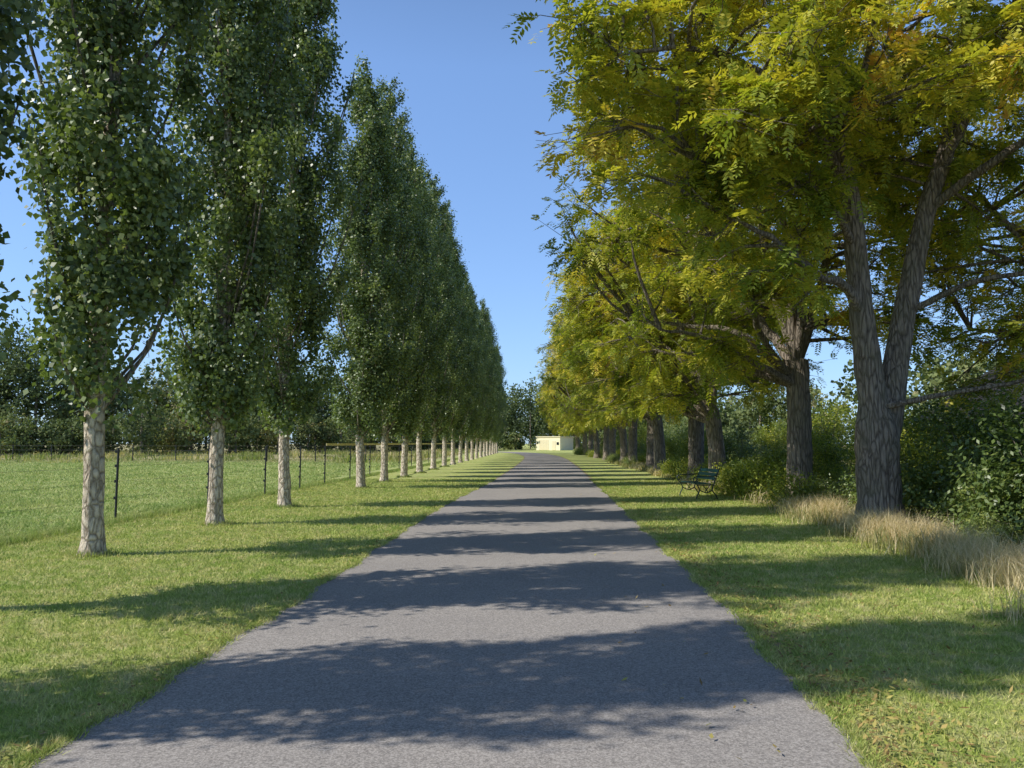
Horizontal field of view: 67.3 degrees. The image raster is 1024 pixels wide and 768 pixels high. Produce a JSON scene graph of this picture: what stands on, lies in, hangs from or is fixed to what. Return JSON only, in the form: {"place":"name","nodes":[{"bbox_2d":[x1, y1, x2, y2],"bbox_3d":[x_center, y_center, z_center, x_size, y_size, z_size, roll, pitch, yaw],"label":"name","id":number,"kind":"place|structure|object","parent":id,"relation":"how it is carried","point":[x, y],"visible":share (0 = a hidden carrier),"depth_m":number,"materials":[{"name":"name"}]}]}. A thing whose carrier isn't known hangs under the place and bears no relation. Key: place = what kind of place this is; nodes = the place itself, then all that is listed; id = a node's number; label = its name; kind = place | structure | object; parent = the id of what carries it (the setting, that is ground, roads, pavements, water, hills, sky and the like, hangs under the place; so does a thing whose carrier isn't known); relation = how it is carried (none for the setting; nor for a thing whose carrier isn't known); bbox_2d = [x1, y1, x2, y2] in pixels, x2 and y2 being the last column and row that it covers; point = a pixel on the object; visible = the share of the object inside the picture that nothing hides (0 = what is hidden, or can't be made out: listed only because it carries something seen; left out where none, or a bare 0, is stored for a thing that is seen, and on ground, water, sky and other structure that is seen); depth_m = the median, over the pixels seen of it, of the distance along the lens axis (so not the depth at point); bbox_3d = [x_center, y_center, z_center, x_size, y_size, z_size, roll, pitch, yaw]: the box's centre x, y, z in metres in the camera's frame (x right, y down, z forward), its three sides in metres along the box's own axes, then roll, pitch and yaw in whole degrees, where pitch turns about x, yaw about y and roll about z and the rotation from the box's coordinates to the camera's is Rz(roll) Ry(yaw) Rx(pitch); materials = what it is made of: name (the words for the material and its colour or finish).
{"place":"outdoors","nodes":[
{"label":"outdoors","id":0,"kind":"place"},
{"bbox_2d":[0,448,474,463],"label":"meadow tall grass","id":1,"kind":"structure","parent":0,"point":[245,455],"depth_m":79.79,"materials":[{"name":"green plant"}]},
{"bbox_2d":[27,450,871,767],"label":"asphalt road","id":2,"kind":"structure","parent":0,"point":[493,624],"depth_m":5.38,"materials":[{"name":"grey asphalt"}]},
{"bbox_2d":[0,444,1023,767],"bbox_3d":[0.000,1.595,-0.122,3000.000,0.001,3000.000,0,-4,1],"label":"ground","id":3,"kind":"structure","parent":0,"point":[498,464],"depth_m":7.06,"materials":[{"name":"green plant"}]},
{"bbox_2d":[0,0,58,377],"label":"poplar tree","id":4,"kind":"object","parent":3,"relation":"on","point":[13,30],"visible":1,"depth_m":7.95,"materials":[{"name":"green plant"}]},
{"bbox_2d":[8,0,231,556],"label":"poplar tree","id":5,"kind":"object","parent":3,"relation":"on","point":[140,186],"visible":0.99,"depth_m":10.88,"materials":[{"name":"green plant"}]},
{"bbox_2d":[0,445,380,461],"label":"meadow fence","id":6,"kind":"object","parent":3,"relation":"on","point":[175,455],"visible":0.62,"depth_m":68.12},
{"bbox_2d":[0,443,450,517],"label":"wire fence","id":7,"kind":"object","parent":3,"relation":"on","point":[116,497],"visible":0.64,"depth_m":23.56,"materials":[{"name":"grey metal"}]},
{"bbox_2d":[135,0,322,525],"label":"poplar tree","id":8,"kind":"object","parent":3,"relation":"on","point":[237,159],"visible":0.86,"depth_m":15.14,"materials":[{"name":"green plant"}]},
{"bbox_2d":[218,0,371,507],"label":"poplar tree","id":9,"kind":"object","parent":3,"relation":"on","point":[287,394],"visible":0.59,"depth_m":19.44,"materials":[{"name":"green plant"}]},
{"bbox_2d":[317,51,416,487],"bbox_3d":[-5.463,-4.303,27.854,3.595,16.097,4.055,3,-6,-39],"label":"poplar tree","id":10,"kind":"object","parent":3,"relation":"on","point":[366,373],"visible":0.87,"depth_m":27.34,"materials":[{"name":"green plant"}]},
{"bbox_2d":[344,75,432,481],"bbox_3d":[-5.332,-4.629,32.042,4.072,17.388,3.682,-1,-4,14],"label":"poplar tree","id":11,"kind":"object","parent":3,"relation":"on","point":[399,409],"visible":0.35,"depth_m":31.65,"materials":[{"name":"green plant"}]},
{"bbox_2d":[388,133,442,475],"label":"poplar tree","id":12,"kind":"object","parent":3,"relation":"on","point":[420,391],"visible":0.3,"depth_m":36.31,"materials":[{"name":"green plant"}]},
{"bbox_2d":[407,154,454,472],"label":"poplar tree","id":13,"kind":"object","parent":3,"relation":"on","point":[438,388],"visible":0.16,"depth_m":41.33,"materials":[{"name":"green plant"}]},
{"bbox_2d":[423,172,467,468],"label":"poplar tree","id":14,"kind":"object","parent":3,"relation":"on","point":[449,291],"visible":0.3,"depth_m":46.73,"materials":[{"name":"green plant"}]},
{"bbox_2d":[437,200,472,465],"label":"poplar tree","id":15,"kind":"object","parent":3,"relation":"on","point":[460,328],"visible":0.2,"depth_m":52.42,"materials":[{"name":"green plant"}]},
{"bbox_2d":[448,237,479,464],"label":"poplar tree","id":16,"kind":"object","parent":3,"relation":"on","point":[455,432],"visible":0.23,"depth_m":57.96,"materials":[{"name":"green plant"}]},
{"bbox_2d":[455,268,482,462],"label":"poplar tree","id":17,"kind":"object","parent":3,"relation":"on","point":[468,432],"visible":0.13,"depth_m":63.52,"materials":[{"name":"green plant"}]},
{"bbox_2d":[463,273,488,460],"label":"poplar tree","id":18,"kind":"object","parent":3,"relation":"on","point":[479,355],"visible":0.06,"depth_m":69.32,"materials":[{"name":"green plant"}]},
{"bbox_2d":[468,286,489,459],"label":"poplar tree","id":19,"kind":"object","parent":3,"relation":"on","point":[480,419],"visible":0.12,"depth_m":74.95,"materials":[{"name":"green plant"}]},
{"bbox_2d":[474,302,493,457],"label":"poplar tree","id":20,"kind":"object","parent":3,"relation":"on","point":[487,410],"visible":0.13,"depth_m":81.09,"materials":[{"name":"green plant"}]},
{"bbox_2d":[478,298,499,456],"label":"poplar tree","id":21,"kind":"object","parent":3,"relation":"on","point":[484,318],"visible":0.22,"depth_m":87.07,"materials":[{"name":"green plant"}]},
{"bbox_2d":[482,314,501,455],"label":"poplar tree","id":22,"kind":"object","parent":3,"relation":"on","point":[489,425],"visible":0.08,"depth_m":92.92,"materials":[{"name":"green plant"}]},
{"bbox_2d":[486,308,500,455],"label":"poplar tree","id":23,"kind":"object","parent":3,"relation":"on","point":[496,422],"visible":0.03,"depth_m":99.39,"materials":[{"name":"green plant"}]},
{"bbox_2d":[489,345,501,454],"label":"poplar tree","id":24,"kind":"object","parent":3,"relation":"on","point":[496,433],"visible":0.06,"depth_m":104.81,"materials":[{"name":"green plant"}]},
{"bbox_2d":[491,346,504,453],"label":"poplar tree","id":25,"kind":"object","parent":3,"relation":"on","point":[500,428],"visible":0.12,"depth_m":110.67,"materials":[{"name":"green plant"}]},
{"bbox_2d":[494,347,506,453],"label":"poplar tree","id":26,"kind":"object","parent":3,"relation":"on","point":[504,398],"visible":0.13,"depth_m":116.78,"materials":[{"name":"green plant"}]},
{"bbox_2d":[0,309,1002,455],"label":"distant trees","id":27,"kind":"object","parent":3,"relation":"on","point":[62,429],"visible":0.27,"depth_m":104.86,"materials":[{"name":"green plant"}]},
{"bbox_2d":[495,340,508,452],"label":"poplar tree","id":28,"kind":"object","parent":3,"relation":"on","point":[503,387],"visible":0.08,"depth_m":123.25,"materials":[{"name":"green plant"}]},
{"bbox_2d":[1,483,1023,767],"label":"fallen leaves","id":29,"kind":"object","parent":3,"relation":"on","point":[871,719],"visible":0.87,"depth_m":5.07,"materials":[{"name":"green plant"}]},
{"bbox_2d":[534,375,586,454],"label":"walnut tree","id":30,"kind":"object","parent":3,"relation":"on","point":[584,441],"visible":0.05,"depth_m":101.38,"materials":[{"name":"green plant"}]},
{"bbox_2d":[537,393,600,448],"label":"walnut tree","id":31,"kind":"object","parent":3,"relation":"on","point":[545,415],"visible":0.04,"depth_m":112.40,"materials":[{"name":"green plant"}]},
{"bbox_2d":[536,383,603,456],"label":"walnut tree","id":32,"kind":"object","parent":3,"relation":"on","point":[590,441],"visible":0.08,"depth_m":91.39,"materials":[{"name":"green plant"}]},
{"bbox_2d":[533,339,608,459],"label":"walnut tree","id":33,"kind":"object","parent":3,"relation":"on","point":[606,443],"visible":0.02,"depth_m":74.68,"materials":[{"name":"green plant"}]},
{"bbox_2d":[574,445,584,454],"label":"shrub","id":34,"kind":"object","parent":3,"relation":"on","point":[580,451],"visible":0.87,"depth_m":101.41,"materials":[{"name":"green plant"}]},
{"bbox_2d":[539,372,627,457],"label":"walnut tree","id":35,"kind":"object","parent":3,"relation":"on","point":[595,435],"visible":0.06,"depth_m":82.44,"materials":[{"name":"green plant"}]},
{"bbox_2d":[537,349,638,454],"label":"walnut tree","id":36,"kind":"object","parent":3,"relation":"on","point":[612,441],"visible":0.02,"depth_m":67.01,"materials":[{"name":"green plant"}]},
{"bbox_2d":[586,449,593,456],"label":"shrub","id":37,"kind":"object","parent":3,"relation":"on","point":[591,453],"visible":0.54,"depth_m":87.23,"materials":[{"name":"green plant"}]},
{"bbox_2d":[537,264,674,467],"bbox_3d":[7.624,-1.641,46.537,11.338,13.757,9.578,-3,-6,38],"label":"walnut tree","id":38,"kind":"object","parent":3,"relation":"on","point":[650,451],"visible":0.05,"depth_m":45.61,"materials":[{"name":"green plant"}]},
{"bbox_2d":[535,319,680,462],"bbox_3d":[7.167,-0.473,53.413,11.603,12.468,9.930,-1,-5,14],"label":"walnut tree","id":39,"kind":"object","parent":3,"relation":"on","point":[632,443],"visible":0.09,"depth_m":53.25,"materials":[{"name":"green plant"}]},
{"bbox_2d":[553,355,665,460],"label":"walnut tree","id":40,"kind":"object","parent":3,"relation":"on","point":[623,443],"visible":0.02,"depth_m":59.45,"materials":[{"name":"green plant"}]},
{"bbox_2d":[604,453,614,461],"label":"shrub","id":41,"kind":"object","parent":3,"relation":"on","point":[607,458],"visible":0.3,"depth_m":64.96,"materials":[{"name":"green plant"}]},
{"bbox_2d":[608,453,619,462],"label":"shrub","id":42,"kind":"object","parent":3,"relation":"on","point":[614,457],"visible":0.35,"depth_m":61.80,"materials":[{"name":"green plant"}]},
{"bbox_2d":[621,455,636,466],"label":"shrub","id":43,"kind":"object","parent":3,"relation":"on","point":[628,461],"visible":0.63,"depth_m":51.73,"materials":[{"name":"green plant"}]},
{"bbox_2d":[540,221,732,470],"bbox_3d":[6.926,-2.166,40.611,11.121,13.918,9.473,0,-4,-2],"label":"walnut tree","id":44,"kind":"object","parent":3,"relation":"on","point":[658,440],"visible":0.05,"depth_m":40.14,"materials":[{"name":"green plant"}]},
{"bbox_2d":[627,420,646,452],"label":"shrub","id":45,"kind":"object","parent":3,"relation":"on","point":[640,432],"visible":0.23,"depth_m":112.54,"materials":[{"name":"green plant"}]},
{"bbox_2d":[627,440,646,454],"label":"shrub","id":46,"kind":"object","parent":3,"relation":"on","point":[640,450],"visible":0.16,"depth_m":70.70,"materials":[{"name":"green plant"}]},
{"bbox_2d":[627,434,646,451],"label":"shrub","id":47,"kind":"object","parent":3,"relation":"on","point":[640,442],"visible":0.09,"depth_m":86.83,"materials":[{"name":"green plant"}]},
{"bbox_2d":[637,452,645,462],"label":"shrub","id":48,"kind":"object","parent":3,"relation":"on","point":[643,458],"visible":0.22,"depth_m":53.81,"materials":[{"name":"green plant"}]},
{"bbox_2d":[645,451,680,462],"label":"shrub","id":49,"kind":"object","parent":3,"relation":"on","point":[667,456],"visible":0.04,"depth_m":45.75,"materials":[{"name":"green plant"}]},
{"bbox_2d":[544,206,782,478],"bbox_3d":[6.737,-2.112,31.917,10.784,12.446,9.110,0,-4,6],"label":"walnut tree","id":50,"kind":"object","parent":3,"relation":"on","point":[695,445],"visible":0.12,"depth_m":31.26,"materials":[{"name":"green plant"}]},
{"bbox_2d":[542,194,784,461],"bbox_3d":[7.173,-2.660,35.205,12.031,14.056,10.296,-2,-5,22],"label":"walnut tree","id":51,"kind":"object","parent":3,"relation":"on","point":[564,333],"visible":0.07,"depth_m":35.82,"materials":[{"name":"green plant"}]},
{"bbox_2d":[657,457,683,475],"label":"shrub","id":52,"kind":"object","parent":3,"relation":"on","point":[668,469],"visible":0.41,"depth_m":37.03,"materials":[{"name":"green plant"}]},
{"bbox_2d":[664,433,681,458],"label":"shrub","id":53,"kind":"object","parent":3,"relation":"on","point":[670,442],"visible":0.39,"depth_m":67.02,"materials":[{"name":"green plant"}]},
{"bbox_2d":[663,417,687,452],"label":"shrub","id":54,"kind":"object","parent":3,"relation":"on","point":[673,435],"visible":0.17,"depth_m":89.73,"materials":[{"name":"green plant"}]},
{"bbox_2d":[664,421,686,435],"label":"shrub","id":55,"kind":"object","parent":3,"relation":"on","point":[670,428],"visible":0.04,"depth_m":98.09,"materials":[{"name":"green plant"}]},
{"bbox_2d":[671,460,707,480],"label":"shrub","id":56,"kind":"object","parent":3,"relation":"on","point":[683,468],"visible":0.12,"depth_m":31.85,"materials":[{"name":"green plant"}]},
{"bbox_2d":[672,455,707,479],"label":"shrub","id":57,"kind":"object","parent":3,"relation":"on","point":[682,467],"visible":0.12,"depth_m":33.11,"materials":[{"name":"green plant"}]},
{"bbox_2d":[674,423,705,454],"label":"shrub","id":58,"kind":"object","parent":3,"relation":"on","point":[684,435],"visible":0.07,"depth_m":74.13,"materials":[{"name":"green plant"}]},
{"bbox_2d":[540,160,843,488],"bbox_3d":[6.432,-2.247,27.409,10.927,12.038,9.307,0,-4,-1],"label":"walnut tree","id":59,"kind":"object","parent":3,"relation":"on","point":[710,418],"visible":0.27,"depth_m":26.86,"materials":[{"name":"green plant"}]},
{"bbox_2d":[687,445,707,461],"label":"shrub","id":60,"kind":"object","parent":3,"relation":"on","point":[706,448],"visible":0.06,"depth_m":48.12,"materials":[{"name":"green plant"}]},
{"bbox_2d":[676,466,719,498],"bbox_3d":[5.404,2.871,22.372,0.795,0.911,1.534,0,-4,-6],"label":"park bench","id":61,"kind":"object","parent":3,"relation":"on","point":[711,476],"visible":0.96,"depth_m":22.21,"materials":[{"name":"metal"}]},
{"bbox_2d":[688,462,707,481],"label":"shrub","id":62,"kind":"object","parent":3,"relation":"on","point":[698,469],"visible":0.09,"depth_m":29.49,"materials":[{"name":"green plant"}]},
{"bbox_2d":[671,429,728,463],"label":"shrub","id":63,"kind":"object","parent":3,"relation":"on","point":[686,446],"visible":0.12,"depth_m":51.78,"materials":[{"name":"green plant"}]},
{"bbox_2d":[686,460,728,482],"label":"shrub","id":64,"kind":"object","parent":3,"relation":"on","point":[695,472],"visible":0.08,"depth_m":29.06,"materials":[{"name":"green plant"}]},
{"bbox_2d":[722,424,743,459],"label":"shrub","id":65,"kind":"object","parent":3,"relation":"on","point":[731,440],"visible":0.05,"depth_m":65.86,"materials":[{"name":"green plant"}]},
{"bbox_2d":[699,458,771,496],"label":"shrub","id":66,"kind":"object","parent":3,"relation":"on","point":[724,477],"visible":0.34,"depth_m":23.17,"materials":[{"name":"green plant"}]},
{"bbox_2d":[718,452,764,487],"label":"shrub","id":67,"kind":"object","parent":3,"relation":"on","point":[741,465],"visible":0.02,"depth_m":24.45,"materials":[{"name":"green plant"}]},
{"bbox_2d":[712,457,775,486],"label":"shrub","id":68,"kind":"object","parent":3,"relation":"on","point":[737,468],"visible":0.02,"depth_m":25.41,"materials":[{"name":"green plant"}]},
{"bbox_2d":[723,423,773,463],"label":"shrub","id":69,"kind":"object","parent":3,"relation":"on","point":[742,450],"visible":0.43,"depth_m":41.96,"materials":[{"name":"green plant"}]},
{"bbox_2d":[726,449,786,500],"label":"shrub","id":70,"kind":"object","parent":3,"relation":"on","point":[754,479],"visible":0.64,"depth_m":21.70,"materials":[{"name":"green plant"}]},
{"bbox_2d":[735,441,781,467],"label":"shrub","id":71,"kind":"object","parent":3,"relation":"on","point":[757,453],"visible":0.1,"depth_m":37.00,"materials":[{"name":"green plant"}]},
{"bbox_2d":[503,0,1023,524],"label":"walnut tree","id":72,"kind":"object","parent":3,"relation":"on","point":[799,106],"visible":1,"depth_m":13.32,"materials":[{"name":"green plant"}]},
{"bbox_2d":[531,0,997,491],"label":"walnut tree","id":73,"kind":"object","parent":3,"relation":"on","point":[791,373],"visible":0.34,"depth_m":19.95,"materials":[{"name":"green plant"}]},
{"bbox_2d":[747,412,786,461],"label":"shrub","id":74,"kind":"object","parent":3,"relation":"on","point":[767,435],"visible":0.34,"depth_m":57.45,"materials":[{"name":"green plant"}]},
{"bbox_2d":[759,443,786,473],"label":"shrub","id":75,"kind":"object","parent":3,"relation":"on","point":[776,454],"visible":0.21,"depth_m":31.82,"materials":[{"name":"green plant"}]},
{"bbox_2d":[752,466,835,508],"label":"shrub","id":76,"kind":"object","parent":3,"relation":"on","point":[786,491],"visible":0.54,"depth_m":18.60,"materials":[{"name":"green plant"}]},
{"bbox_2d":[773,415,852,478],"bbox_3d":[13.477,2.869,34.459,3.480,2.983,3.472,1,-5,-14],"label":"shrub","id":77,"kind":"object","parent":3,"relation":"on","point":[821,446],"visible":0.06,"depth_m":34.20,"materials":[{"name":"green plant"}]},
{"bbox_2d":[784,390,857,467],"bbox_3d":[20.419,2.996,49.929,5.495,5.238,6.844,-3,-5,33],"label":"shrub","id":78,"kind":"object","parent":3,"relation":"on","point":[837,424],"visible":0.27,"depth_m":48.94,"materials":[{"name":"green plant"}]},
{"bbox_2d":[793,470,856,507],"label":"shrub","id":79,"kind":"object","parent":3,"relation":"on","point":[841,492],"visible":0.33,"depth_m":17.56,"materials":[{"name":"green plant"}]},
{"bbox_2d":[811,420,855,485],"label":"shrub","id":80,"kind":"object","parent":3,"relation":"on","point":[826,466],"visible":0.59,"depth_m":28.95,"materials":[{"name":"green plant"}]},
{"bbox_2d":[837,408,915,471],"bbox_3d":[20.434,2.838,43.054,4.670,4.451,5.816,2,-5,-27],"label":"shrub","id":81,"kind":"object","parent":3,"relation":"on","point":[852,436],"visible":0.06,"depth_m":43.09,"materials":[{"name":"green plant"}]},
{"bbox_2d":[828,463,931,522],"bbox_3d":[7.990,2.224,16.568,2.057,1.484,2.129,3,-5,-33],"label":"shrub","id":82,"kind":"object","parent":3,"relation":"on","point":[855,490],"visible":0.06,"depth_m":16.50,"materials":[{"name":"green plant"}]},
{"bbox_2d":[837,414,962,510],"bbox_3d":[9.334,1.840,18.064,2.614,2.492,3.256,2,-5,-21],"label":"shrub","id":83,"kind":"object","parent":3,"relation":"on","point":[905,448],"visible":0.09,"depth_m":17.84,"materials":[{"name":"green plant"}]},
{"bbox_2d":[851,378,955,460],"bbox_3d":[18.009,2.093,34.300,5.376,4.609,5.364,-3,-5,32],"label":"shrub","id":84,"kind":"object","parent":3,"relation":"on","point":[918,406],"visible":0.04,"depth_m":33.88,"materials":[{"name":"green plant"}]},
{"bbox_2d":[832,1,1023,417],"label":"walnut tree","id":85,"kind":"object","parent":3,"relation":"on","point":[1014,312],"visible":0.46,"depth_m":19.27,"materials":[{"name":"green plant"}]},
{"bbox_2d":[900,397,981,473],"bbox_3d":[12.692,1.874,23.118,4.241,3.246,3.405,1,-5,-17],"label":"shrub","id":86,"kind":"object","parent":3,"relation":"on","point":[917,429],"visible":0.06,"depth_m":22.69,"materials":[{"name":"green plant"}]},
{"bbox_2d":[897,373,1023,538],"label":"shrub","id":87,"kind":"object","parent":3,"relation":"on","point":[926,485],"visible":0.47,"depth_m":14.44,"materials":[{"name":"green plant"}]},
{"bbox_2d":[916,474,1023,535],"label":"shrub","id":88,"kind":"object","parent":3,"relation":"on","point":[955,506],"visible":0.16,"depth_m":13.13,"materials":[{"name":"green plant"}]},
{"bbox_2d":[916,374,1023,487],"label":"shrub","id":89,"kind":"object","parent":3,"relation":"on","point":[972,425],"visible":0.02,"depth_m":20.53,"materials":[{"name":"green plant"}]},
{"bbox_2d":[926,417,1020,491],"bbox_3d":[11.954,1.990,19.993,3.250,2.488,2.610,3,-6,-37],"label":"shrub","id":90,"kind":"object","parent":3,"relation":"on","point":[953,426],"visible":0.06,"depth_m":20.08,"materials":[{"name":"green plant"}]},
{"bbox_2d":[934,369,1023,552],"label":"shrub","id":91,"kind":"object","parent":3,"relation":"on","point":[989,485],"visible":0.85,"depth_m":12.38,"materials":[{"name":"green plant"}]},
{"bbox_2d":[935,365,1023,475],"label":"shrub","id":92,"kind":"object","parent":3,"relation":"on","point":[1021,411],"visible":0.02,"depth_m":22.99,"materials":[{"name":"green plant"}]},
{"bbox_2d":[948,508,1022,549],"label":"shrub","id":93,"kind":"object","parent":3,"relation":"on","point":[992,524],"visible":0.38,"depth_m":11.70,"materials":[{"name":"green plant"}]},
{"bbox_2d":[0,0,1023,443],"label":"sky","id":94,"kind":"structure","parent":0,"point":[477,101],"materials":[{"name":"blue"}]},
{"bbox_2d":[535,436,573,449],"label":"cream garage","id":95,"kind":"structure","parent":0,"point":[554,443],"depth_m":171.46,"materials":[{"name":"beige paint"}]},
{"bbox_2d":[539,440,555,449],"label":"doors","id":96,"kind":"structure","parent":95,"relation":"in","point":[543,444],"depth_m":171.61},
{"bbox_2d":[607,457,1023,626],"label":"dry grass","id":97,"kind":"structure","parent":0,"point":[989,560],"depth_m":11.10,"materials":[{"name":"beige plant"}]},
{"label":"walls","id":98,"kind":"object","parent":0,"visible":0},
{"bbox_2d":[916,353,1023,423],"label":"roof","id":99,"kind":"structure","parent":98,"relation":"on","point":[986,373],"depth_m":35.06,"materials":[{"name":"tile"}]}
]}

